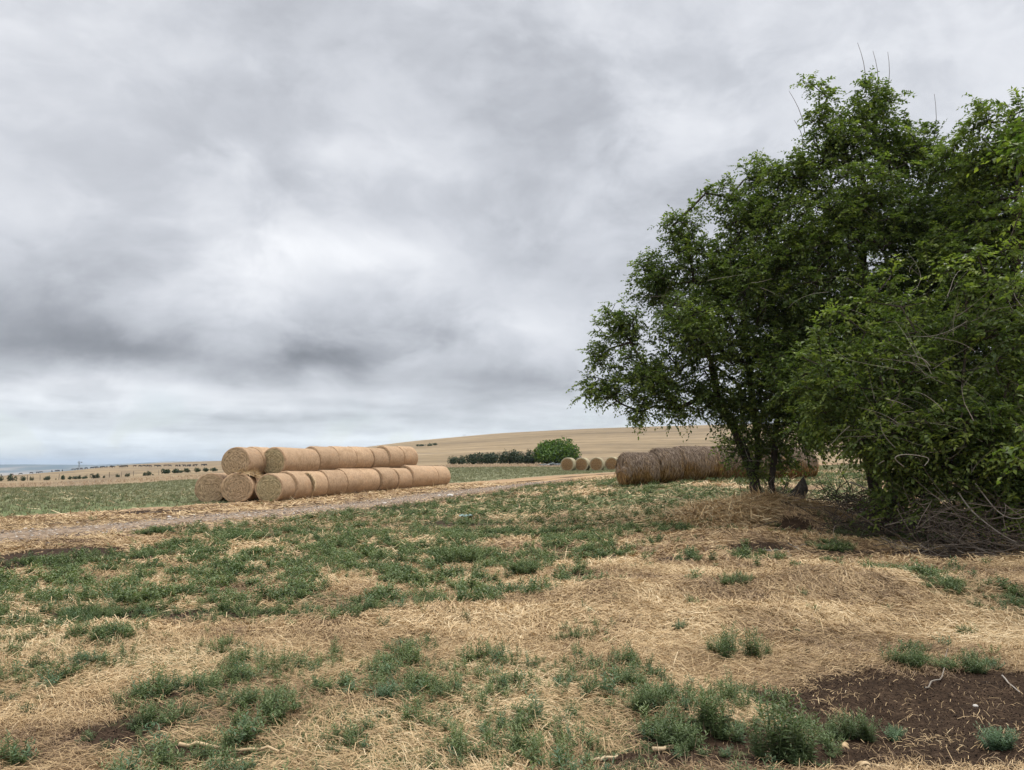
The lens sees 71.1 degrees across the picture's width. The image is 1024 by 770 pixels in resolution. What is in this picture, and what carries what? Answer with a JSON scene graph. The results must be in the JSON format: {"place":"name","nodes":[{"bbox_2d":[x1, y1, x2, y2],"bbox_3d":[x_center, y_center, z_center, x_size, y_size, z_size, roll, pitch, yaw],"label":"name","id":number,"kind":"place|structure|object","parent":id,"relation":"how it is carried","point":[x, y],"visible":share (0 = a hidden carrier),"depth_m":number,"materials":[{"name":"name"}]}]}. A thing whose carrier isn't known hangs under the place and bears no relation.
{"place":"outdoors","nodes":[
{"label":"outdoors","id":0,"kind":"place"},
{"bbox_2d":[0,461,197,472],"bbox_3d":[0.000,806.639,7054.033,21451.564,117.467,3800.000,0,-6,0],"label":"distant hills","id":1,"kind":"structure","parent":0,"point":[18,468],"depth_m":6533.97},
{"bbox_2d":[0,478,572,547],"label":"gravel track","id":2,"kind":"structure","parent":0,"point":[69,530],"depth_m":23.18,"materials":[{"name":"gravel"}]},
{"bbox_2d":[0,424,1023,769],"bbox_3d":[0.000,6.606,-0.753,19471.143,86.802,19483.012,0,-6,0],"label":"ground","id":3,"kind":"structure","parent":0,"point":[604,444],"depth_m":5.75,"materials":[{"name":"plant"}]},
{"bbox_2d":[7,473,17,480],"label":"juniper","id":4,"kind":"object","parent":3,"relation":"on","point":[9,477],"visible":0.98,"depth_m":116.97,"materials":[{"name":"green plant"}]},
{"bbox_2d":[66,645,108,664],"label":"weed plant","id":5,"kind":"object","parent":3,"relation":"on","point":[94,658],"visible":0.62,"depth_m":6.08,"materials":[{"name":"green plant"}]},
{"bbox_2d":[17,470,158,480],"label":"wire fence","id":6,"kind":"object","parent":3,"relation":"on","point":[91,476],"visible":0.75,"depth_m":120.03,"materials":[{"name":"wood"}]},
{"bbox_2d":[64,618,131,637],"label":"weed plant","id":7,"kind":"object","parent":3,"relation":"on","point":[105,626],"visible":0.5,"depth_m":6.84,"materials":[{"name":"green plant"}]},
{"bbox_2d":[161,468,170,473],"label":"juniper","id":8,"kind":"object","parent":3,"relation":"on","point":[166,471],"visible":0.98,"depth_m":128.67,"materials":[{"name":"green plant"}]},
{"bbox_2d":[194,473,226,501],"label":"hay bale","id":9,"kind":"object","parent":3,"relation":"on","point":[208,487],"visible":0.73,"depth_m":34.96},
{"bbox_2d":[178,741,279,752],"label":"corn stalk","id":10,"kind":"object","parent":3,"relation":"on","point":[181,744],"visible":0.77,"depth_m":4.34,"materials":[{"name":"plant"}]},
{"bbox_2d":[221,472,257,501],"bbox_3d":[-13.352,5.016,35.342,1.538,1.438,1.659,1,-7,-6],"label":"hay bale","id":11,"kind":"object","parent":3,"relation":"on","point":[239,487],"visible":0.88,"depth_m":34.56},
{"bbox_2d":[221,447,262,474],"bbox_3d":[-13.471,3.824,35.874,1.509,1.416,1.672,0,-7,4],"label":"hay bale","id":12,"kind":"object","parent":11,"relation":"on","point":[244,458],"visible":0.81,"depth_m":35.12},
{"bbox_2d":[232,468,260,477],"bbox_3d":[-13.157,4.322,35.373,1.924,0.986,2.033,0,-6,0],"label":"loose hay","id":13,"kind":"object","parent":11,"relation":"on","point":[253,473],"visible":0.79,"depth_m":35.03,"materials":[{"name":"plant"}]},
{"bbox_2d":[255,473,295,501],"bbox_3d":[-11.647,5.035,35.335,1.461,1.370,1.623,-1,-7,7],"label":"hay bale","id":14,"kind":"object","parent":3,"relation":"on","point":[276,486],"visible":0.91,"depth_m":34.61},
{"bbox_2d":[0,463,560,486],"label":"dry grass","id":15,"kind":"structure","parent":3,"relation":"on","point":[84,482],"depth_m":87.08,"materials":[{"name":"plant"}]},
{"bbox_2d":[280,471,312,499],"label":"hay bale","id":16,"kind":"object","parent":3,"relation":"on","point":[303,483],"visible":0.46,"depth_m":36.52},
{"bbox_2d":[264,447,302,473],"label":"hay bale","id":17,"kind":"object","parent":16,"relation":"on","point":[279,459],"visible":0.8,"depth_m":36.77},
{"bbox_2d":[305,472,315,495],"bbox_3d":[-10.511,5.199,37.500,0.736,1.284,0.525,4,-7,-30],"label":"loose hay","id":18,"kind":"object","parent":16,"relation":"on","point":[312,478],"visible":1,"depth_m":37.48,"materials":[{"name":"plant"}]},
{"bbox_2d":[303,471,327,497],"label":"hay bale","id":19,"kind":"object","parent":3,"relation":"on","point":[321,482],"visible":0.35,"depth_m":38.37},
{"bbox_2d":[317,470,347,495],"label":"hay bale","id":20,"kind":"object","parent":3,"relation":"on","point":[337,482],"visible":0.49,"depth_m":39.51},
{"bbox_2d":[335,468,364,493],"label":"hay bale","id":21,"kind":"object","parent":3,"relation":"on","point":[355,479],"visible":0.52,"depth_m":40.99},
{"bbox_2d":[328,446,356,468],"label":"hay bale","id":22,"kind":"object","parent":21,"relation":"on","point":[347,457],"visible":0.42,"depth_m":41.64},
{"bbox_2d":[356,468,379,491],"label":"hay bale","id":23,"kind":"object","parent":3,"relation":"on","point":[372,479],"visible":0.38,"depth_m":42.55},
{"bbox_2d":[347,446,373,467],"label":"hay bale","id":24,"kind":"object","parent":23,"relation":"on","point":[365,457],"visible":0.4,"depth_m":43.09},
{"bbox_2d":[370,467,397,490],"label":"hay bale","id":25,"kind":"object","parent":3,"relation":"on","point":[388,478],"visible":0.58,"depth_m":43.77},
{"bbox_2d":[369,448,388,467],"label":"hay bale","id":26,"kind":"object","parent":25,"relation":"on","point":[381,457],"visible":0.45,"depth_m":44.49},
{"bbox_2d":[364,679,416,702],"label":"weed plant","id":27,"kind":"object","parent":3,"relation":"on","point":[384,690],"visible":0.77,"depth_m":5.19,"materials":[{"name":"green plant"}]},
{"bbox_2d":[357,712,444,733],"bbox_3d":[-0.710,2.223,4.703,0.647,0.036,0.073,5,-8,-35],"label":"corn stalk","id":28,"kind":"object","parent":3,"relation":"on","point":[396,724],"visible":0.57,"depth_m":4.63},
{"bbox_2d":[392,468,412,488],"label":"hay bale","id":29,"kind":"object","parent":3,"relation":"on","point":[405,478],"visible":0.4,"depth_m":45.25},
{"bbox_2d":[400,465,426,487],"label":"hay bale","id":30,"kind":"object","parent":3,"relation":"on","point":[419,474],"visible":0.47,"depth_m":46.64},
{"bbox_2d":[396,446,417,464],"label":"hay bale","id":31,"kind":"object","parent":30,"relation":"on","point":[410,456],"visible":0.41,"depth_m":47.39},
{"bbox_2d":[421,466,438,486],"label":"hay bale","id":32,"kind":"object","parent":3,"relation":"on","point":[432,475],"visible":0.41,"depth_m":48.33},
{"bbox_2d":[432,466,450,484],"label":"hay bale","id":33,"kind":"object","parent":3,"relation":"on","point":[444,475],"visible":0.38,"depth_m":49.64},
{"bbox_2d":[447,456,457,463],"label":"hedge bush","id":34,"kind":"object","parent":3,"relation":"on","point":[450,460],"visible":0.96,"depth_m":122.74,"materials":[{"name":"green plant"}]},
{"bbox_2d":[452,455,465,463],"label":"hedge bush","id":35,"kind":"object","parent":3,"relation":"on","point":[461,460],"visible":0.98,"depth_m":122.89,"materials":[{"name":"green plant"}]},
{"bbox_2d":[439,542,486,564],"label":"weed plant","id":36,"kind":"object","parent":3,"relation":"on","point":[464,555],"visible":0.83,"depth_m":12.51,"materials":[{"name":"green plant"}]},
{"bbox_2d":[0,463,937,516],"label":"field grass","id":37,"kind":"structure","parent":3,"relation":"on","point":[85,488],"depth_m":49.63,"materials":[{"name":"plant"}]},
{"bbox_2d":[464,453,481,463],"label":"hedge bush","id":38,"kind":"object","parent":3,"relation":"on","point":[472,459],"visible":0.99,"depth_m":122.80,"materials":[{"name":"green plant"}]},
{"bbox_2d":[0,467,961,519],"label":"straw litter","id":39,"kind":"object","parent":3,"relation":"on","point":[308,501],"visible":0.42,"depth_m":30.18,"materials":[{"name":"plant"}]},
{"bbox_2d":[3,470,958,533],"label":"weeds","id":40,"kind":"object","parent":3,"relation":"on","point":[465,508],"visible":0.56,"depth_m":25.02,"materials":[{"name":"plant"}]},
{"bbox_2d":[477,452,489,463],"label":"hedge bush","id":41,"kind":"object","parent":3,"relation":"on","point":[481,455],"visible":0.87,"depth_m":123.18,"materials":[{"name":"green plant"}]},
{"bbox_2d":[483,452,501,463],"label":"hedge bush","id":42,"kind":"object","parent":3,"relation":"on","point":[493,459],"visible":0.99,"depth_m":122.76,"materials":[{"name":"green plant"}]},
{"bbox_2d":[496,452,508,463],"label":"hedge bush","id":43,"kind":"object","parent":3,"relation":"on","point":[505,457],"visible":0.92,"depth_m":123.01,"materials":[{"name":"green plant"}]},
{"bbox_2d":[0,537,1018,769],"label":"dry stems","id":44,"kind":"object","parent":3,"relation":"on","point":[401,674],"visible":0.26,"depth_m":5.45,"materials":[{"name":"beige plant"}]},
{"bbox_2d":[502,449,518,463],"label":"hedge bush","id":45,"kind":"object","parent":3,"relation":"on","point":[509,453],"visible":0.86,"depth_m":123.02,"materials":[{"name":"green plant"}]},
{"bbox_2d":[0,510,1022,605],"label":"weeds","id":46,"kind":"object","parent":3,"relation":"on","point":[390,569],"visible":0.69,"depth_m":12.12,"materials":[{"name":"green plant"}]},
{"bbox_2d":[0,618,1023,769],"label":"straw litter","id":47,"kind":"object","parent":3,"relation":"on","point":[659,646],"visible":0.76,"depth_m":5.58,"materials":[{"name":"plant"}]},
{"bbox_2d":[855,761,870,769],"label":"corn husk","id":48,"kind":"object","parent":47,"relation":"on","point":[866,765],"visible":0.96,"depth_m":4.07,"materials":[{"name":"plant"}]},
{"bbox_2d":[0,553,1023,644],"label":"straw litter","id":49,"kind":"object","parent":3,"relation":"on","point":[907,612],"visible":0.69,"depth_m":8.53,"materials":[{"name":"plant"}]},
{"bbox_2d":[549,628,596,642],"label":"weed plant","id":50,"kind":"object","parent":49,"relation":"on","point":[572,634],"visible":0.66,"depth_m":6.95,"materials":[{"name":"green plant"}]},
{"bbox_2d":[671,618,687,629],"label":"weed plant","id":51,"kind":"object","parent":49,"relation":"on","point":[679,624],"visible":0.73,"depth_m":7.38,"materials":[{"name":"green plant"}]},
{"bbox_2d":[715,569,754,586],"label":"weed plant","id":52,"kind":"object","parent":49,"relation":"on","point":[734,577],"visible":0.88,"depth_m":9.47,"materials":[{"name":"green plant"}]},
{"bbox_2d":[917,574,967,590],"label":"weed plant","id":53,"kind":"object","parent":49,"relation":"on","point":[939,583],"visible":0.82,"depth_m":9.19,"materials":[{"name":"green plant"}]},
{"bbox_2d":[0,558,1023,769],"bbox_3d":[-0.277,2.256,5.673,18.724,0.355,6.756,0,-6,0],"label":"weeds","id":54,"kind":"object","parent":3,"relation":"on","point":[665,729],"visible":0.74,"depth_m":5.25,"materials":[{"name":"green plant"}]},
{"bbox_2d":[0,496,1023,566],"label":"straw litter","id":55,"kind":"object","parent":3,"relation":"on","point":[502,543],"visible":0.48,"depth_m":15.58,"materials":[{"name":"plant"}]},
{"bbox_2d":[2,590,1023,769],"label":"soil clods","id":56,"kind":"object","parent":3,"relation":"on","point":[887,681],"visible":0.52,"depth_m":5.05,"materials":[{"name":"soil"}]},
{"bbox_2d":[509,450,525,463],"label":"hedge bush","id":57,"kind":"object","parent":3,"relation":"on","point":[516,452],"visible":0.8,"depth_m":122.91,"materials":[{"name":"green plant"}]},
{"bbox_2d":[502,556,541,575],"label":"weed plant","id":58,"kind":"object","parent":3,"relation":"on","point":[520,567],"visible":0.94,"depth_m":11.20,"materials":[{"name":"green plant"}]},
{"bbox_2d":[515,448,535,463],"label":"hedge bush","id":59,"kind":"object","parent":3,"relation":"on","point":[528,454],"visible":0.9,"depth_m":122.87,"materials":[{"name":"green plant"}]},
{"bbox_2d":[537,462,559,465],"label":"scrap pile","id":60,"kind":"object","parent":3,"relation":"on","point":[554,464],"visible":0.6,"depth_m":110.84,"materials":[{"name":"metal"}]},
{"bbox_2d":[531,437,581,463],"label":"round tree","id":61,"kind":"object","parent":3,"relation":"on","point":[553,451],"visible":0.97,"depth_m":118.51,"materials":[{"name":"green plant"}]},
{"bbox_2d":[560,458,575,470],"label":"hay bale","id":62,"kind":"object","parent":3,"relation":"on","point":[567,464],"visible":0.94,"depth_m":84.96},
{"bbox_2d":[575,458,589,470],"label":"hay bale","id":63,"kind":"object","parent":3,"relation":"on","point":[582,463],"visible":0.84,"depth_m":85.44},
{"bbox_2d":[562,755,617,766],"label":"corn stalk","id":64,"kind":"object","parent":3,"relation":"on","point":[599,758],"visible":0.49,"depth_m":4.12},
{"bbox_2d":[589,457,604,470],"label":"hay bale","id":65,"kind":"object","parent":3,"relation":"on","point":[596,463],"visible":0.88,"depth_m":84.96},
{"bbox_2d":[605,457,617,469],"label":"hay bale","id":66,"kind":"object","parent":3,"relation":"on","point":[610,462],"visible":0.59,"depth_m":85.98},
{"bbox_2d":[600,663,645,687],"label":"weed plant","id":67,"kind":"object","parent":3,"relation":"on","point":[632,678],"visible":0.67,"depth_m":5.52,"materials":[{"name":"green plant"}]},
{"bbox_2d":[614,452,661,485],"bbox_3d":[5.829,3.888,33.187,1.875,1.600,1.809,1,-7,-12],"label":"weathered bale","id":68,"kind":"object","parent":3,"relation":"on","point":[632,468],"visible":0.98,"depth_m":32.49},
{"bbox_2d":[628,675,664,717],"bbox_3d":[0.910,2.119,4.872,0.296,0.246,0.204,5,-8,-35],"label":"weed plant","id":69,"kind":"object","parent":3,"relation":"on","point":[646,697],"visible":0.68,"depth_m":4.85,"materials":[{"name":"green plant"}]},
{"bbox_2d":[649,447,684,482],"bbox_3d":[7.152,3.758,33.534,1.512,1.674,1.895,2,-7,-16],"label":"weathered bale","id":70,"kind":"object","parent":3,"relation":"on","point":[671,462],"visible":0.71,"depth_m":32.77},
{"bbox_2d":[652,742,686,750],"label":"corn stalk","id":71,"kind":"object","parent":3,"relation":"on","point":[665,747],"visible":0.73,"depth_m":4.27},
{"bbox_2d":[672,445,718,480],"bbox_3d":[8.540,3.709,33.912,2.139,1.718,1.933,2,-7,-14],"label":"weathered bale","id":72,"kind":"object","parent":3,"relation":"on","point":[699,463],"visible":0.75,"depth_m":33.15},
{"bbox_2d":[566,148,837,492],"bbox_3d":[6.139,-1.911,21.689,8.913,11.514,5.135,0,-6,0],"label":"elm tree","id":73,"kind":"object","parent":3,"relation":"on","point":[742,291],"visible":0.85,"depth_m":21.55,"materials":[{"name":"green plant"}]},
{"bbox_2d":[688,684,737,737],"bbox_3d":[1.279,2.077,4.561,0.287,0.296,0.252,-4,-8,34],"label":"weed plant","id":74,"kind":"object","parent":3,"relation":"on","point":[708,715],"visible":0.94,"depth_m":4.55,"materials":[{"name":"green plant"}]},
{"bbox_2d":[644,486,789,528],"bbox_3d":[5.450,3.366,18.921,3.931,1.373,2.461,0,-6,0],"label":"straw mound","id":75,"kind":"object","parent":3,"relation":"on","point":[720,508],"visible":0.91,"depth_m":18.70,"materials":[{"name":"plant"}]},
{"bbox_2d":[708,446,747,479],"bbox_3d":[10.239,3.748,34.353,2.109,1.677,1.892,2,-7,-14],"label":"weathered bale","id":76,"kind":"object","parent":3,"relation":"on","point":[728,474],"visible":0.31,"depth_m":33.51},
{"bbox_2d":[725,713,745,723],"bbox_3d":[1.463,2.205,4.748,0.167,0.054,0.049,-5,-8,38],"label":"corn husk","id":77,"kind":"object","parent":3,"relation":"on","point":[737,717],"visible":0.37,"depth_m":4.72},
{"bbox_2d":[701,623,774,659],"bbox_3d":[2.065,2.327,6.494,0.612,0.310,0.430,1,-7,-12],"label":"weed plant","id":78,"kind":"object","parent":3,"relation":"on","point":[723,646],"visible":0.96,"depth_m":6.43,"materials":[{"name":"green plant"}]},
{"bbox_2d":[747,451,785,478],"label":"weathered bale","id":79,"kind":"object","parent":3,"relation":"on","point":[779,473],"visible":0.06,"depth_m":34.07},
{"bbox_2d":[728,486,806,503],"bbox_3d":[7.179,3.332,19.747,3.066,1.173,2.103,0,-6,0],"label":"straw mound","id":80,"kind":"object","parent":3,"relation":"on","point":[777,497],"visible":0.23,"depth_m":19.32,"materials":[{"name":"plant"}]},
{"bbox_2d":[728,476,810,497],"bbox_3d":[7.442,3.186,20.878,3.038,1.143,1.945,-3,-7,24],"label":"brush pile","id":81,"kind":"object","parent":3,"relation":"on","point":[782,488],"visible":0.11,"depth_m":20.96,"materials":[{"name":"plant"}]},
{"bbox_2d":[742,684,820,764],"bbox_3d":[1.598,2.002,4.228,0.462,0.432,0.286,-1,-7,10],"label":"weed plant","id":82,"kind":"object","parent":3,"relation":"on","point":[796,736],"visible":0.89,"depth_m":4.20,"materials":[{"name":"green plant"}]},
{"bbox_2d":[787,477,807,498],"bbox_3d":[8.104,3.226,20.583,0.948,1.180,0.511,0,-6,0],"label":"broken log","id":83,"kind":"object","parent":3,"relation":"on","point":[801,489],"visible":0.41,"depth_m":20.54,"materials":[{"name":"wood"}]},
{"bbox_2d":[783,448,820,478],"bbox_3d":[13.739,3.842,35.218,2.186,1.623,1.845,2,-7,-13],"label":"weathered bale","id":84,"kind":"object","parent":3,"relation":"on","point":[803,464],"visible":0.25,"depth_m":34.47},
{"bbox_2d":[782,491,866,523],"bbox_3d":[8.291,3.363,19.248,2.417,1.216,1.856,0,-6,0],"label":"straw mound","id":85,"kind":"object","parent":3,"relation":"on","point":[813,503],"visible":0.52,"depth_m":18.86,"materials":[{"name":"plant"}]},
{"bbox_2d":[840,742,848,750],"bbox_3d":[2.015,2.190,4.346,0.054,0.054,0.053,-4,-7,28],"label":"corn husk","id":86,"kind":"object","parent":3,"relation":"on","point":[845,744],"visible":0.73,"depth_m":4.33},
{"bbox_2d":[825,704,881,741],"bbox_3d":[2.193,2.196,4.614,0.296,0.207,0.256,3,-7,-21],"label":"weed plant","id":87,"kind":"object","parent":3,"relation":"on","point":[866,734],"visible":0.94,"depth_m":4.60,"materials":[{"name":"green plant"}]},
{"bbox_2d":[804,459,914,521],"bbox_3d":[9.677,2.944,20.414,3.548,1.794,2.578,0,-6,0],"label":"brush pile","id":88,"kind":"object","parent":3,"relation":"on","point":[842,498],"visible":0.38,"depth_m":20.20,"materials":[{"name":"wood"}]},
{"bbox_2d":[730,45,1012,515],"bbox_3d":[10.736,-3.412,19.852,8.464,14.372,5.946,0,-6,0],"label":"elm tree","id":89,"kind":"object","parent":3,"relation":"on","point":[854,216],"visible":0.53,"depth_m":20.23,"materials":[{"name":"green plant"}]},
{"bbox_2d":[752,465,1018,541],"bbox_3d":[8.612,2.677,17.060,7.247,1.927,4.428,0,-6,0],"label":"brush pile","id":90,"kind":"object","parent":3,"relation":"on","point":[854,526],"visible":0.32,"depth_m":16.69,"materials":[{"name":"wood"}]},
{"bbox_2d":[880,723,907,741],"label":"weed plant","id":91,"kind":"object","parent":3,"relation":"on","point":[894,734],"visible":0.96,"depth_m":4.60,"materials":[{"name":"green plant"}]},
{"bbox_2d":[781,193,1023,551],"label":"sapling thicket","id":92,"kind":"object","parent":3,"relation":"on","point":[943,434],"visible":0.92,"depth_m":15.02,"materials":[{"name":"green plant"}]},
{"bbox_2d":[895,454,928,466],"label":"bare branch","id":93,"kind":"object","parent":92,"relation":"hanging from","point":[910,454],"visible":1,"depth_m":14.32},
{"bbox_2d":[975,483,1023,518],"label":"bare branch","id":94,"kind":"object","parent":92,"relation":"attached to","point":[994,507],"visible":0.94,"depth_m":13.97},
{"bbox_2d":[886,641,946,670],"bbox_3d":[3.444,2.315,6.120,0.432,0.212,0.362,0,-6,0],"label":"weed plant","id":95,"kind":"object","parent":3,"relation":"on","point":[918,658],"visible":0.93,"depth_m":6.09,"materials":[{"name":"green plant"}]},
{"bbox_2d":[828,456,1023,559],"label":"brush pile","id":96,"kind":"object","parent":3,"relation":"on","point":[983,547],"visible":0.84,"depth_m":14.08,"materials":[{"name":"wood"}]},
{"bbox_2d":[957,492,1016,542],"bbox_3d":[9.166,2.551,13.943,0.238,0.950,0.992,4,-8,-34],"label":"bare branch","id":97,"kind":"object","parent":96,"relation":"on","point":[982,519],"visible":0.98,"depth_m":13.88,"materials":[{"name":"wood"}]},
{"bbox_2d":[924,648,947,687],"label":"twig","id":98,"kind":"object","parent":3,"relation":"on","point":[931,681],"visible":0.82,"depth_m":5.70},
{"bbox_2d":[931,648,991,673],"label":"weed plant","id":99,"kind":"object","parent":3,"relation":"on","point":[978,665],"visible":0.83,"depth_m":5.98,"materials":[{"name":"green plant"}]},
{"bbox_2d":[901,86,1023,515],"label":"elm tree","id":100,"kind":"object","parent":3,"relation":"on","point":[984,228],"visible":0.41,"depth_m":18.44,"materials":[{"name":"green plant"}]},
{"bbox_2d":[953,624,980,634],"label":"weed plant","id":101,"kind":"object","parent":3,"relation":"on","point":[963,629],"visible":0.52,"depth_m":7.16,"materials":[{"name":"green plant"}]},
{"bbox_2d":[966,113,1023,484],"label":"elm tree","id":102,"kind":"object","parent":3,"relation":"on","point":[1018,153],"visible":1,"depth_m":10.46,"materials":[{"name":"green plant"}]},
{"bbox_2d":[973,721,1021,750],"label":"weed plant","id":103,"kind":"object","parent":3,"relation":"on","point":[996,739],"visible":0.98,"depth_m":4.32,"materials":[{"name":"green plant"}]},
{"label":"hay bale","id":104,"kind":"object","parent":3,"relation":"on","visible":0},
{"bbox_2d":[248,447,268,474],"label":"hay bale","id":105,"kind":"object","parent":104,"relation":"on","point":[261,450],"visible":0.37,"depth_m":36.77},
{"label":"hay bale","id":106,"kind":"object","parent":3,"relation":"on","visible":0},
{"bbox_2d":[295,448,319,470],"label":"hay bale","id":107,"kind":"object","parent":106,"relation":"on","point":[311,459],"visible":0.4,"depth_m":38.78},
{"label":"hay bale","id":108,"kind":"object","parent":3,"relation":"on","visible":0},
{"bbox_2d":[307,446,338,469],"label":"hay bale","id":109,"kind":"object","parent":108,"relation":"on","point":[329,458],"visible":0.47,"depth_m":40.15},
{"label":"hay bale","id":110,"kind":"object","parent":3,"relation":"on","visible":0},
{"bbox_2d":[376,445,403,467],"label":"hay bale","id":111,"kind":"object","parent":110,"relation":"on","point":[396,456],"visible":0.47,"depth_m":45.87},
{"bbox_2d":[0,0,1023,464],"label":"sky","id":112,"kind":"structure","parent":0,"point":[225,225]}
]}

